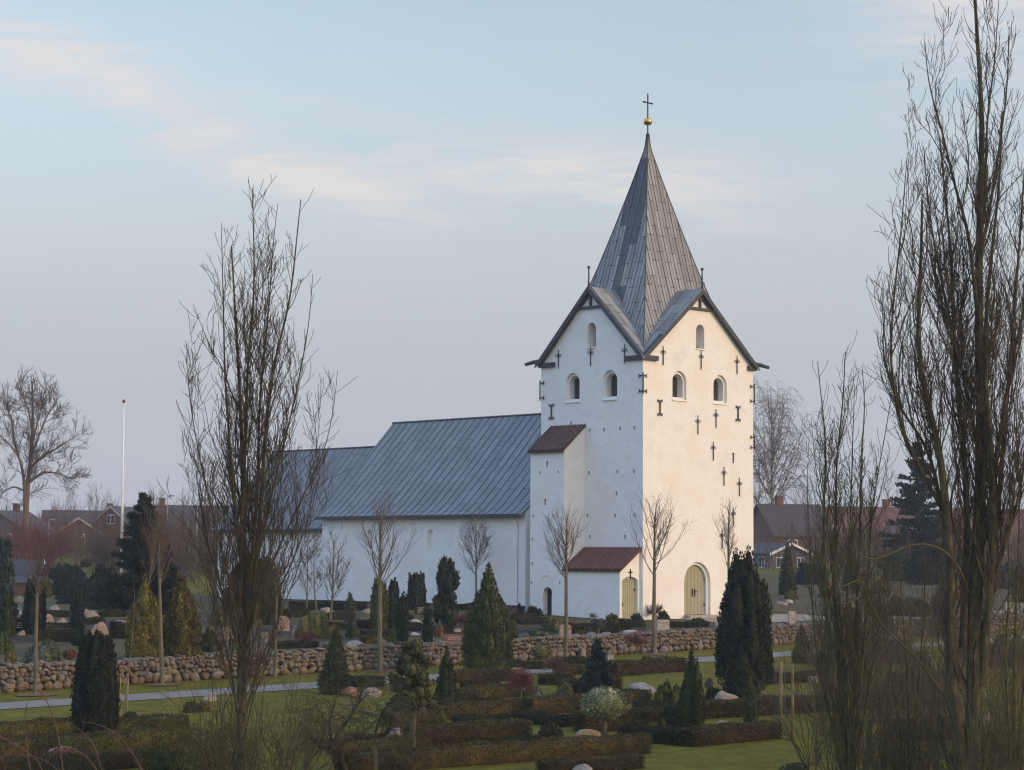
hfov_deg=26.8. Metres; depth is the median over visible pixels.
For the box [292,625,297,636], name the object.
boulder
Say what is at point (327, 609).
boulder
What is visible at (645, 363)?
church
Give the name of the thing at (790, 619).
gravestone
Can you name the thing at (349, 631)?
thuja
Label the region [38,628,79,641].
clipped hedge
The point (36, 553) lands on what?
bare shrub
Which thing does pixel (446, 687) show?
narrow cypress
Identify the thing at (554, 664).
weeping shrub
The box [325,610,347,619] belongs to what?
clipped hedge
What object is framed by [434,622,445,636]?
rust bush
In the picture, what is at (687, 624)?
clipped hedge
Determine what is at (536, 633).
conifer bush
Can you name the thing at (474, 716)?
clipped hedge
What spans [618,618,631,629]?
clipped hedge
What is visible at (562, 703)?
clipped hedge
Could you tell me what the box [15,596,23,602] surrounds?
boulder
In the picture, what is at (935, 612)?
columnar yew
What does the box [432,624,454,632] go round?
clipped hedge
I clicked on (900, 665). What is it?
bare shrub
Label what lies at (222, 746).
bare shrub
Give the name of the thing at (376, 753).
wooden stake
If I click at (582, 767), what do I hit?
boulder
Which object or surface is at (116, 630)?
clipped hedge
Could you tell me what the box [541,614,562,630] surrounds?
conifer bush
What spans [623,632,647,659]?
red twig tree
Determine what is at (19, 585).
brick outbuilding
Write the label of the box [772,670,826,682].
clipped hedge
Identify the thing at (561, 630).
gravestone
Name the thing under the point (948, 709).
bare shrub
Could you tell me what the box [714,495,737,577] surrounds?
young lime tree
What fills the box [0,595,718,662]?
churchyard ground
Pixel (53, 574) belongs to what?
evergreen bush
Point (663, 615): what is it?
ball bush
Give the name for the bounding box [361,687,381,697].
boulder
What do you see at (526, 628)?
planting bed
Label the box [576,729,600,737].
gravestone
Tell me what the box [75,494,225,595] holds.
bare shrub
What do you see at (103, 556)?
bare shrub
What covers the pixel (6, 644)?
conifer bush
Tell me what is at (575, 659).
clipped hedge
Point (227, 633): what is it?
gravestone
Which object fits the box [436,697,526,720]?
clipped hedge
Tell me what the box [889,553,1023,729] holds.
bare shrub
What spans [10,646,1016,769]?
rough grass
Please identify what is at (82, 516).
house
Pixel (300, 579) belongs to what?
young bare tree
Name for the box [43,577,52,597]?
golden column conifer
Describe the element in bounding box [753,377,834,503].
birch tree
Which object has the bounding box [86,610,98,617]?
boulder
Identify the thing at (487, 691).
clipped hedge
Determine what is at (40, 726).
clipped hedge
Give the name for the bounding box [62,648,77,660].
rust bush
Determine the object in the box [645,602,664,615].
twiggy bush
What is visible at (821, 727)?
bare shrub
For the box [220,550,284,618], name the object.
round yew
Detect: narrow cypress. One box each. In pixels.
[390,627,398,644]
[421,603,433,641]
[434,646,458,705]
[676,646,706,726]
[743,674,758,722]
[1011,562,1023,601]
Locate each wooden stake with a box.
[118,674,120,713]
[125,674,128,711]
[373,730,377,769]
[779,662,782,736]
[791,664,793,737]
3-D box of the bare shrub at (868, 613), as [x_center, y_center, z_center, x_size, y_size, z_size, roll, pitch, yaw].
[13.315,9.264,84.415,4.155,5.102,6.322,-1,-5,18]
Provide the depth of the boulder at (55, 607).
117.17 m
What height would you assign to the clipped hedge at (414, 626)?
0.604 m
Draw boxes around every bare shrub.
[4,501,81,564]
[15,538,63,566]
[50,500,131,571]
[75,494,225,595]
[141,671,311,769]
[192,644,343,769]
[250,682,359,769]
[292,629,317,640]
[340,608,360,622]
[505,604,520,616]
[717,622,889,766]
[725,569,899,736]
[757,584,915,693]
[762,601,965,759]
[770,662,786,683]
[784,558,900,679]
[784,565,956,722]
[788,588,1016,741]
[797,609,961,721]
[832,574,1023,759]
[837,552,959,670]
[858,569,1023,694]
[865,654,1023,769]
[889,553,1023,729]
[895,520,1023,676]
[914,515,1023,702]
[928,613,1023,768]
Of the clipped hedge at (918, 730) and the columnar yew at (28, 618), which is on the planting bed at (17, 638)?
the columnar yew at (28, 618)
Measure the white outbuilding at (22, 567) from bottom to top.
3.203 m
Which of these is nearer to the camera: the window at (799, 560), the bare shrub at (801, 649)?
the bare shrub at (801, 649)
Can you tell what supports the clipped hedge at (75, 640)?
on the churchyard ground at (21, 648)
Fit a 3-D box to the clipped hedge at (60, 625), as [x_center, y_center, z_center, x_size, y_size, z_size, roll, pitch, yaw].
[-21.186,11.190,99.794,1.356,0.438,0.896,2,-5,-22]
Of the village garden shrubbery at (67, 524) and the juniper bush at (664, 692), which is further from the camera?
the village garden shrubbery at (67, 524)
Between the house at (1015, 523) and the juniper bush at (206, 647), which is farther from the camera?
the house at (1015, 523)
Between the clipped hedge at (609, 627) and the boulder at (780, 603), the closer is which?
the clipped hedge at (609, 627)
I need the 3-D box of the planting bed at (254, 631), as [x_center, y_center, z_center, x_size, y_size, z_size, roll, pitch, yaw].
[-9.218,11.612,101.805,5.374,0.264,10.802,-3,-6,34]
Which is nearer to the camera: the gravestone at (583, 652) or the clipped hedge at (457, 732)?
the clipped hedge at (457, 732)
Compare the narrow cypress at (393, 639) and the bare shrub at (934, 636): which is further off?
the narrow cypress at (393, 639)
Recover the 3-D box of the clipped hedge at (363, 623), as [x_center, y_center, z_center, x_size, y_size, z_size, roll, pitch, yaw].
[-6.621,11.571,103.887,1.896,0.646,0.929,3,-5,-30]
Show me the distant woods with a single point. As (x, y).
(54, 506)
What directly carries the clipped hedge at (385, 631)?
on the planting bed at (354, 638)
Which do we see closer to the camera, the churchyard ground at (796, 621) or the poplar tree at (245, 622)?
the poplar tree at (245, 622)
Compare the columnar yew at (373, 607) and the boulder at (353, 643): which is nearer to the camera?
the boulder at (353, 643)
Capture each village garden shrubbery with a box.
[0,508,212,564]
[753,513,1023,570]
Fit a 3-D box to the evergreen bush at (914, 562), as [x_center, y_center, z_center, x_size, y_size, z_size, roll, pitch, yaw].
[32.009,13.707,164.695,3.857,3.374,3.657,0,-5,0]
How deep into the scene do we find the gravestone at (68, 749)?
56.17 m
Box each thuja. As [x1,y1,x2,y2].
[345,620,353,637]
[459,562,514,669]
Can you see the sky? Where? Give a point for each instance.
(467, 164)
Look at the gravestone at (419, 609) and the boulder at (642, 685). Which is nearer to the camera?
the boulder at (642, 685)
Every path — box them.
[0,636,1023,708]
[683,614,828,621]
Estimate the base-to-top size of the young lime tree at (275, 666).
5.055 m
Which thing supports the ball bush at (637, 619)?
on the planting bed at (642, 628)
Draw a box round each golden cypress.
[124,572,164,657]
[162,573,202,657]
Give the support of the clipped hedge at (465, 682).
on the ground at (761, 759)
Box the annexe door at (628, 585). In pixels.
[622,579,634,618]
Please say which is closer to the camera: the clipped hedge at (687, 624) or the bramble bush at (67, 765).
the bramble bush at (67, 765)
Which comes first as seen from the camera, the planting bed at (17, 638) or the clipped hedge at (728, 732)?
the clipped hedge at (728, 732)
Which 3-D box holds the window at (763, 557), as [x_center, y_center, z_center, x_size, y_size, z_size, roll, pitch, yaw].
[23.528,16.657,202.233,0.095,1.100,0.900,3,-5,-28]
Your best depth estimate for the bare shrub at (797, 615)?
58.79 m
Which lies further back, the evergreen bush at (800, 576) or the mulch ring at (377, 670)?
the evergreen bush at (800, 576)
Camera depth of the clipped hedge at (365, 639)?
95.09 m
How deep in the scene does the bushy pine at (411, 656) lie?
60.80 m
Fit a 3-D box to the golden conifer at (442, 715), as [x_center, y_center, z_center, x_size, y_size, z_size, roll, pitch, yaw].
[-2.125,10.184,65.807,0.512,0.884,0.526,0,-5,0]
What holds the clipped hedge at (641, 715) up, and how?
on the ground at (761, 759)
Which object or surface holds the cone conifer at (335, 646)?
on the ground at (761, 759)
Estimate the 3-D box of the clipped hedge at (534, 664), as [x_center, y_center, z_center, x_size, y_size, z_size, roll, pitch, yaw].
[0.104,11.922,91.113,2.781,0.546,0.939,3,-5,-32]
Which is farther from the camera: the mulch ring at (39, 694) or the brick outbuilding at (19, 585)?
the brick outbuilding at (19, 585)
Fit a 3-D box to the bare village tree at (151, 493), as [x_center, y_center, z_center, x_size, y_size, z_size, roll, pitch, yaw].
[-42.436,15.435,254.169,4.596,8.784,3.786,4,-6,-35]
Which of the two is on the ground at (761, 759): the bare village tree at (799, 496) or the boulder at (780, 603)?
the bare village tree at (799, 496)
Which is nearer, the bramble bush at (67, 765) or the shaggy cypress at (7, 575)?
the bramble bush at (67, 765)
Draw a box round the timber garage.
[753,543,814,567]
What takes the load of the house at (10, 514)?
on the ground at (761, 759)
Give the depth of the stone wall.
90.06 m
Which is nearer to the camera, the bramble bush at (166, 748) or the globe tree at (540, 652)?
the bramble bush at (166, 748)
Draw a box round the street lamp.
[195,499,204,564]
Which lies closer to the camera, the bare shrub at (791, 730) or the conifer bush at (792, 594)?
the bare shrub at (791, 730)
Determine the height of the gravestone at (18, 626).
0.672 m
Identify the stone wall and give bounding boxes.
[0,610,1023,692]
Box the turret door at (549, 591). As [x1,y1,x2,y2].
[548,588,551,613]
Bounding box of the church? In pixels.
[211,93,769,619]
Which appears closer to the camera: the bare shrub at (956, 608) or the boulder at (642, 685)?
the boulder at (642, 685)
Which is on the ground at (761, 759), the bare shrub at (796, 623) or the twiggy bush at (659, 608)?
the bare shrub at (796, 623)
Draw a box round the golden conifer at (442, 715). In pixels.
[434,704,448,725]
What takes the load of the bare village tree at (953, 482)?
on the ground at (761, 759)
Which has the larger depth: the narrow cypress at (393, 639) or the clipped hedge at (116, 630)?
the clipped hedge at (116, 630)
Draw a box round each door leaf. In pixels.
[684,565,692,614]
[693,565,704,614]
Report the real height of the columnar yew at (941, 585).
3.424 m
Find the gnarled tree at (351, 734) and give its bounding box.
[251,637,455,769]
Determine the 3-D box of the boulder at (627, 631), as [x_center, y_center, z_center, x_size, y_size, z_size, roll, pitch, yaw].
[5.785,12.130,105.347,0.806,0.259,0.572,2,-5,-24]
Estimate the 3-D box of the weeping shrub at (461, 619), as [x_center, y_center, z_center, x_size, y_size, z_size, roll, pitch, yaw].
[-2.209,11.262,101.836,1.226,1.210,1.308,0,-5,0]
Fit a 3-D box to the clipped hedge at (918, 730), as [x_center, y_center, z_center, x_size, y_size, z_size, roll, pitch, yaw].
[12.309,10.315,64.161,2.464,0.806,0.939,2,-5,-22]
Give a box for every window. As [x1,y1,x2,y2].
[107,515,114,523]
[759,556,764,567]
[776,557,782,567]
[797,557,803,566]
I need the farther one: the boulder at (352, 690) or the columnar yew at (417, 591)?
the columnar yew at (417, 591)
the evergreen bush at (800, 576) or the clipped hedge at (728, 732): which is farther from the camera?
the evergreen bush at (800, 576)
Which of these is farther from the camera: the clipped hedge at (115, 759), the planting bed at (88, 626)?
the planting bed at (88, 626)
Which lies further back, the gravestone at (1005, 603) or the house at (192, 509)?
the house at (192, 509)
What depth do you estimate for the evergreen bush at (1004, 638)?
94.66 m
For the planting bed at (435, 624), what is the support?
on the churchyard ground at (21, 648)
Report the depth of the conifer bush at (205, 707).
71.33 m
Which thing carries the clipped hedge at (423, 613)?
on the churchyard ground at (21, 648)
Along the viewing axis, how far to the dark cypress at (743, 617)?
75.64 m
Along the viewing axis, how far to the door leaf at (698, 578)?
118.12 m
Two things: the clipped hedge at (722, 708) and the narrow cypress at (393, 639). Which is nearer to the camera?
the clipped hedge at (722, 708)
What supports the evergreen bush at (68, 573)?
on the churchyard ground at (21, 648)
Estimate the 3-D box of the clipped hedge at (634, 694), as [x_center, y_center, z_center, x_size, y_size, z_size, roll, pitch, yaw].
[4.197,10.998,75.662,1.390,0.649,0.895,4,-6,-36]
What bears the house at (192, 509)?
on the ground at (761, 759)
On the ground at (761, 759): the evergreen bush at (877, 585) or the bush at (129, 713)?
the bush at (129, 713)
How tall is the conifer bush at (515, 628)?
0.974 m
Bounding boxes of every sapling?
[123,571,135,713]
[782,630,789,737]
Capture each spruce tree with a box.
[86,491,186,614]
[871,441,961,568]
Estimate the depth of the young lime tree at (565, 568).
97.14 m
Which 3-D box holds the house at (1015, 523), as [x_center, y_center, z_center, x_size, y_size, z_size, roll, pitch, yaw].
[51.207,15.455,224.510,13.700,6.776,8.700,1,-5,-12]
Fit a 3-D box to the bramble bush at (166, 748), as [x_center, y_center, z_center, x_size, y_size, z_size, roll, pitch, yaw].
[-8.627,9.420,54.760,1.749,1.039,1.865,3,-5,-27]
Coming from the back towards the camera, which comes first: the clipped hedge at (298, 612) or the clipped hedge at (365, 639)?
the clipped hedge at (298, 612)
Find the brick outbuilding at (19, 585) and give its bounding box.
[11,576,53,595]
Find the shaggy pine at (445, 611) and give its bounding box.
[432,554,460,626]
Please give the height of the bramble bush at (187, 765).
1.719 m
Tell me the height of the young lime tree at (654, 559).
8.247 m
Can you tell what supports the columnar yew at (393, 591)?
on the planting bed at (254, 631)
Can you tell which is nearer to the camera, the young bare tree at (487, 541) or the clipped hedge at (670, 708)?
the clipped hedge at (670, 708)
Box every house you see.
[0,503,59,551]
[41,503,112,527]
[56,517,102,551]
[90,506,140,550]
[135,498,230,539]
[753,495,839,560]
[825,499,921,556]
[936,503,1023,562]
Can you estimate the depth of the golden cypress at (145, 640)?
83.61 m
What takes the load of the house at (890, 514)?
on the ground at (761, 759)
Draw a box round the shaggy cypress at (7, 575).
[0,534,19,624]
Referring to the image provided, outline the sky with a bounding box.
[0,0,1023,517]
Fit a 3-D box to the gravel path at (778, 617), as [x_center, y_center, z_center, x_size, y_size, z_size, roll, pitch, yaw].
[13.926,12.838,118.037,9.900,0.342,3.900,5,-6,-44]
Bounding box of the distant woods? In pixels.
[0,493,225,511]
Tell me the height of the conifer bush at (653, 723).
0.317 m
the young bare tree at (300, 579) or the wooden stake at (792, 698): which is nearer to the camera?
the wooden stake at (792, 698)
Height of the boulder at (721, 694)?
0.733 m
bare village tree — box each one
[36,501,62,527]
[53,486,84,524]
[81,480,115,532]
[139,481,173,519]
[162,489,203,530]
[190,496,216,529]
[753,470,779,504]
[787,479,811,503]
[872,463,903,506]
[928,457,972,507]
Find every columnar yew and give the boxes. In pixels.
[22,577,47,633]
[68,577,84,635]
[69,625,121,733]
[369,577,389,629]
[387,577,399,628]
[395,590,408,641]
[407,571,426,609]
[929,592,944,636]
[935,575,943,596]
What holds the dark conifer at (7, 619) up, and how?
on the planting bed at (17, 638)
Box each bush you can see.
[0,631,14,653]
[0,684,141,769]
[4,650,16,663]
[10,744,105,769]
[41,563,61,594]
[55,562,88,603]
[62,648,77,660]
[81,558,90,566]
[83,563,116,609]
[123,711,136,716]
[134,735,198,769]
[170,720,261,769]
[182,700,199,712]
[197,700,215,711]
[200,627,220,651]
[295,610,330,638]
[329,625,341,636]
[353,625,359,636]
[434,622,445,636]
[512,619,519,637]
[523,685,542,696]
[526,605,543,615]
[529,629,552,636]
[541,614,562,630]
[556,681,573,693]
[575,630,587,634]
[605,612,618,625]
[629,613,646,627]
[643,721,659,725]
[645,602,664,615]
[654,679,680,702]
[656,610,669,619]
[704,677,712,687]
[705,687,719,699]
[778,762,808,769]
[784,590,798,599]
[794,561,822,584]
[816,582,841,597]
[859,572,889,592]
[859,728,944,769]
[883,545,908,581]
[887,596,929,616]
[905,542,944,584]
[944,573,961,597]
[983,560,1016,588]
[988,634,1023,667]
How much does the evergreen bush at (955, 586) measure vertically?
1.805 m
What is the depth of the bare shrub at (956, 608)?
89.24 m
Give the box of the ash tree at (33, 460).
[0,364,92,558]
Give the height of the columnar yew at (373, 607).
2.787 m
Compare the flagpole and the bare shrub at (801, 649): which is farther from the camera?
the flagpole
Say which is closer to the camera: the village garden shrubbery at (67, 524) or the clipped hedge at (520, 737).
the clipped hedge at (520, 737)
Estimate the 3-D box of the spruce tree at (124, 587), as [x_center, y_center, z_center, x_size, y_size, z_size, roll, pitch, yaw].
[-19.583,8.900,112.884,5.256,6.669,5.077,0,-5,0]
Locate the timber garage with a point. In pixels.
(758, 561)
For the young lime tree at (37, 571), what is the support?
on the mulch ring at (39, 694)
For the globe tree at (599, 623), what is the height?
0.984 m
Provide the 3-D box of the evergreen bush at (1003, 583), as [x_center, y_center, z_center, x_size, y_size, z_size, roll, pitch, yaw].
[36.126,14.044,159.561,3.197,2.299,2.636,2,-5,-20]
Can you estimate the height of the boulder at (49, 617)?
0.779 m
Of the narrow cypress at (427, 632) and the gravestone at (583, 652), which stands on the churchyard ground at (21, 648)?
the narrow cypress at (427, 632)
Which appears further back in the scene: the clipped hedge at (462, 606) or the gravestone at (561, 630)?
the clipped hedge at (462, 606)
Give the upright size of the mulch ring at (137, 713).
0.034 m
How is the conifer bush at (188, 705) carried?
on the ground at (761, 759)
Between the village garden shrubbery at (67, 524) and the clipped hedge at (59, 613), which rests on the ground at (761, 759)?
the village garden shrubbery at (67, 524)
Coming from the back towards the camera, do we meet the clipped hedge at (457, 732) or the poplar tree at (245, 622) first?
the clipped hedge at (457, 732)
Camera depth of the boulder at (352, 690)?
77.69 m
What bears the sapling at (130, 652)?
on the mulch ring at (137, 713)
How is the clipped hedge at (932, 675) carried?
on the ground at (761, 759)
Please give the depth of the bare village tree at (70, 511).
250.83 m
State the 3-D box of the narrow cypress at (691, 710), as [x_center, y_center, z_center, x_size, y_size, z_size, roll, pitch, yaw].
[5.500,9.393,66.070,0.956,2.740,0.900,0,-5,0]
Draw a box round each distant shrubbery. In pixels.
[0,518,57,567]
[107,504,220,577]
[779,517,1023,575]
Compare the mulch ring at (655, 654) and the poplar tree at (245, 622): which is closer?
the poplar tree at (245, 622)
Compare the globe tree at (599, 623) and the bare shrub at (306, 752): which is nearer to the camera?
the bare shrub at (306, 752)
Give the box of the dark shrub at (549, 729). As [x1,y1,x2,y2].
[538,720,563,740]
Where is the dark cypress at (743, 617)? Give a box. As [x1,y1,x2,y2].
[713,545,774,697]
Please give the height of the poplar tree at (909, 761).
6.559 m
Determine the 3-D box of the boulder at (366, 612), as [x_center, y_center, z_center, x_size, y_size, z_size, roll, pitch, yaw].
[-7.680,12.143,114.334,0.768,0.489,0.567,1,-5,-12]
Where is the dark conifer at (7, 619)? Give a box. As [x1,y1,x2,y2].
[0,590,16,637]
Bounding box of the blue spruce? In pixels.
[577,638,617,693]
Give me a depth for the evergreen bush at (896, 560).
170.28 m
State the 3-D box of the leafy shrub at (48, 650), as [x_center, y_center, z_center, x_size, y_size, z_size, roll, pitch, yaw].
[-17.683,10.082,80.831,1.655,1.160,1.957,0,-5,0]
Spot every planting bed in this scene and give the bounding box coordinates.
[9,628,126,642]
[52,618,210,629]
[235,625,394,635]
[295,631,461,641]
[344,621,463,628]
[451,625,558,633]
[520,626,651,633]
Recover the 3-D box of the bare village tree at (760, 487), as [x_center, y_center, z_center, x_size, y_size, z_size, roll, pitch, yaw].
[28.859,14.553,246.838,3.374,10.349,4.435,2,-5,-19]
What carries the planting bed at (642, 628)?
on the churchyard ground at (21, 648)
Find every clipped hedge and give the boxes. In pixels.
[0,713,190,739]
[0,725,197,756]
[0,745,155,769]
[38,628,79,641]
[45,622,68,627]
[46,609,68,616]
[70,634,80,645]
[84,616,105,624]
[98,608,126,616]
[108,621,125,638]
[261,615,290,624]
[269,640,319,648]
[283,607,311,616]
[288,600,367,609]
[324,734,413,754]
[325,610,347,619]
[329,621,346,629]
[343,731,652,769]
[350,675,385,686]
[356,619,370,628]
[357,634,390,643]
[359,628,391,635]
[380,708,444,726]
[400,718,533,747]
[408,613,414,620]
[408,621,421,630]
[421,609,433,617]
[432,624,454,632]
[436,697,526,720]
[451,712,511,722]
[454,667,515,682]
[455,602,507,609]
[456,683,523,698]
[456,696,506,702]
[457,680,499,687]
[463,734,545,745]
[510,613,536,619]
[510,708,574,726]
[511,660,544,668]
[513,616,546,624]
[521,693,581,712]
[534,753,645,769]
[537,673,575,684]
[552,663,588,674]
[556,675,623,692]
[560,655,587,663]
[563,622,619,632]
[571,704,663,731]
[607,655,687,675]
[616,688,651,703]
[617,722,704,746]
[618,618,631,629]
[632,698,678,717]
[669,620,709,627]
[676,720,782,746]
[703,694,824,718]
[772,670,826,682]
[823,691,948,709]
[884,669,964,691]
[885,717,963,741]
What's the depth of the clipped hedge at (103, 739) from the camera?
59.05 m
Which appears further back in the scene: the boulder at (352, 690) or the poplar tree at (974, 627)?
the boulder at (352, 690)
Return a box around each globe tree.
[529,645,550,661]
[580,686,630,736]
[589,618,607,633]
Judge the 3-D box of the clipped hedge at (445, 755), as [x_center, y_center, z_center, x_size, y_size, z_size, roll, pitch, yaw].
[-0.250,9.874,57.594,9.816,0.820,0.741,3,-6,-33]
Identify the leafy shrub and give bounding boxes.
[20,638,62,663]
[147,749,184,769]
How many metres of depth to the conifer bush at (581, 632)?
102.88 m
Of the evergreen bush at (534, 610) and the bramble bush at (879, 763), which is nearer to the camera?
the bramble bush at (879, 763)
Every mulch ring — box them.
[14,693,55,695]
[117,712,144,715]
[145,683,181,685]
[363,670,390,671]
[641,653,668,654]
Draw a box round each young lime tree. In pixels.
[22,539,52,693]
[137,509,182,683]
[270,558,298,677]
[346,481,423,670]
[540,498,590,656]
[622,487,692,653]
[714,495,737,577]
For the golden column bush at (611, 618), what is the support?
on the planting bed at (642, 628)
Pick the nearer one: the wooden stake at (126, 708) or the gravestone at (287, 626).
the wooden stake at (126, 708)
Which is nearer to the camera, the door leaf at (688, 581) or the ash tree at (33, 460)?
the door leaf at (688, 581)
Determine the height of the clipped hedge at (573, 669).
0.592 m
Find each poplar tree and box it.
[156,175,356,769]
[791,331,908,769]
[836,0,1023,769]
[857,538,963,769]
[960,455,1023,769]
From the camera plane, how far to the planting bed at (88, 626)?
103.08 m
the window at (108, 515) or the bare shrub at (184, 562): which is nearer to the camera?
the bare shrub at (184, 562)
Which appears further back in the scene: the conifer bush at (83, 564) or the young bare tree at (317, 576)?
the conifer bush at (83, 564)
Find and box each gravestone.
[14,619,23,631]
[48,746,77,753]
[222,627,233,638]
[278,616,289,630]
[415,605,425,613]
[443,634,462,641]
[558,624,571,635]
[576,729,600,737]
[580,648,585,656]
[607,655,613,662]
[656,620,669,630]
[788,611,795,623]
[1004,602,1013,611]
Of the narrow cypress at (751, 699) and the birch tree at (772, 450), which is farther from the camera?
the birch tree at (772, 450)
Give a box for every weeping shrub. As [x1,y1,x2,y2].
[454,613,467,627]
[499,667,538,697]
[538,655,568,674]
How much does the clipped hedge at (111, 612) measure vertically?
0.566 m
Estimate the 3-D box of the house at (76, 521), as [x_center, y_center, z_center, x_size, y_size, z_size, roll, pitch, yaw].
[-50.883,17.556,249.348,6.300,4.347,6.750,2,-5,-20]
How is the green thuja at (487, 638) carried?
on the ground at (761, 759)
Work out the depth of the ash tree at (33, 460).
219.28 m
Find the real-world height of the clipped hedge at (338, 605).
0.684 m
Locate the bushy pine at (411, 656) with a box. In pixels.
[385,639,440,746]
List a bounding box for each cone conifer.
[317,626,353,694]
[778,542,798,594]
[791,625,812,663]
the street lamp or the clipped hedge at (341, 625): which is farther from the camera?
the street lamp
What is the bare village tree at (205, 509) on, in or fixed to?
on the ground at (761, 759)
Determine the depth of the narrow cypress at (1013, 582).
141.17 m
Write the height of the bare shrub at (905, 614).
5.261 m
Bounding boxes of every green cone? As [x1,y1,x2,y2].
[342,591,357,610]
[516,603,522,612]
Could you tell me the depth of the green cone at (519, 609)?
115.83 m
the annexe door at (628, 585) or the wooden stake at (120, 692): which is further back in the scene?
the annexe door at (628, 585)
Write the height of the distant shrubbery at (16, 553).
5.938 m
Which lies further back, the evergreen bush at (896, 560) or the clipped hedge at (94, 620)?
the evergreen bush at (896, 560)
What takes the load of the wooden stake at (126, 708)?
on the ground at (761, 759)
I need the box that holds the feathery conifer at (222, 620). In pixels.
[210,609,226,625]
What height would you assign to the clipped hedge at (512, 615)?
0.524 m
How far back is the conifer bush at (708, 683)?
82.31 m
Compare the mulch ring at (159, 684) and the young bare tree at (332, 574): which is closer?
the mulch ring at (159, 684)
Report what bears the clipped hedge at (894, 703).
on the ground at (761, 759)
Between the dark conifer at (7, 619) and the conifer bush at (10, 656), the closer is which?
the conifer bush at (10, 656)
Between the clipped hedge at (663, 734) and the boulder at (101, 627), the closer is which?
the clipped hedge at (663, 734)
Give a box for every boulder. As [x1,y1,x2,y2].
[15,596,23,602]
[46,614,53,624]
[49,605,59,609]
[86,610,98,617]
[90,622,107,634]
[202,692,216,701]
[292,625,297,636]
[320,607,332,612]
[341,687,359,695]
[346,640,361,646]
[361,608,369,614]
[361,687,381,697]
[572,764,591,769]
[622,630,635,632]
[627,682,655,694]
[714,690,737,699]
[775,601,787,604]
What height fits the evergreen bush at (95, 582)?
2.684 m
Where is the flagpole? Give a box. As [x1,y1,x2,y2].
[120,399,124,572]
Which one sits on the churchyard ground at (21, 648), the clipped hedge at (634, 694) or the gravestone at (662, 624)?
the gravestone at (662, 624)
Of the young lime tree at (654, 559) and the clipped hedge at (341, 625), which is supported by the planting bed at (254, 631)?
the clipped hedge at (341, 625)
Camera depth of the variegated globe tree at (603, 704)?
63.61 m
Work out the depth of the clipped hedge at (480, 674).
84.49 m
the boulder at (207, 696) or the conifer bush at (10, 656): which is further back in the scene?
the conifer bush at (10, 656)
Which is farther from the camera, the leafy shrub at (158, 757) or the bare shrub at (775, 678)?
the bare shrub at (775, 678)
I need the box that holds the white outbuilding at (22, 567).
[11,559,44,575]
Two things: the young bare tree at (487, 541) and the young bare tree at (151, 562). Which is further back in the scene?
the young bare tree at (487, 541)
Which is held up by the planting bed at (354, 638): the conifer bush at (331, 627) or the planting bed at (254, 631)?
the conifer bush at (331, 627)
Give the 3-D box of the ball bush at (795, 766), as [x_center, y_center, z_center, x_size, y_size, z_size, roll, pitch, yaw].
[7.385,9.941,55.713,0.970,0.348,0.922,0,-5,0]
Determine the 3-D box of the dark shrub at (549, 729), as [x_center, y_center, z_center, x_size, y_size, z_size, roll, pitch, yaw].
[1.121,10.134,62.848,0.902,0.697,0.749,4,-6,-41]
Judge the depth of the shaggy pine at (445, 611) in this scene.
104.87 m
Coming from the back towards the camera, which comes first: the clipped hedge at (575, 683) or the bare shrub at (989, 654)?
the clipped hedge at (575, 683)
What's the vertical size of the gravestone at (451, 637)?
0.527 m
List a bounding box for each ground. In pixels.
[0,552,1023,769]
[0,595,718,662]
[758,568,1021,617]
[771,620,824,624]
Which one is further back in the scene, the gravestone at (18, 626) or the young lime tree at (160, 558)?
the gravestone at (18, 626)
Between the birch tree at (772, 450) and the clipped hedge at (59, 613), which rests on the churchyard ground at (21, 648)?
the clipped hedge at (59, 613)
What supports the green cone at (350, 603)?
on the churchyard ground at (21, 648)
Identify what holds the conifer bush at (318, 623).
on the planting bed at (354, 638)
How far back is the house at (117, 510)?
251.77 m
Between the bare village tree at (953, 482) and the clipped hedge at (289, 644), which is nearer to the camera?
the clipped hedge at (289, 644)
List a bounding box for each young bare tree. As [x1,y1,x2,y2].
[136,493,179,583]
[296,526,316,607]
[303,529,324,613]
[314,521,350,620]
[456,507,494,594]
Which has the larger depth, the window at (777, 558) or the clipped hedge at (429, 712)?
the window at (777, 558)
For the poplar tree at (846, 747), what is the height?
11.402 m
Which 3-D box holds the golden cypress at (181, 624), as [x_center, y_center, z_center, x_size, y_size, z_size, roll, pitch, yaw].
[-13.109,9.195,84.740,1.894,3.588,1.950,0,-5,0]
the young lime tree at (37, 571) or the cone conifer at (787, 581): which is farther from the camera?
the cone conifer at (787, 581)
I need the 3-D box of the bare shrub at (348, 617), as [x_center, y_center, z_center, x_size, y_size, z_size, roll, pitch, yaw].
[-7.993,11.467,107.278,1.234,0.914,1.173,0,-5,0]
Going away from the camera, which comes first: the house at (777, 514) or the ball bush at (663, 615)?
the ball bush at (663, 615)
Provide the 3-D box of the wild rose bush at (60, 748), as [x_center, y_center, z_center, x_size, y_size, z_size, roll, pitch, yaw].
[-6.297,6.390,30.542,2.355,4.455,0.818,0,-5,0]
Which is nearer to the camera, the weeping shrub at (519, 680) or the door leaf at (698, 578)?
the weeping shrub at (519, 680)
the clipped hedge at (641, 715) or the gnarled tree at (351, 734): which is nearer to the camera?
the gnarled tree at (351, 734)
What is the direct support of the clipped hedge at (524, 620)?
on the churchyard ground at (21, 648)

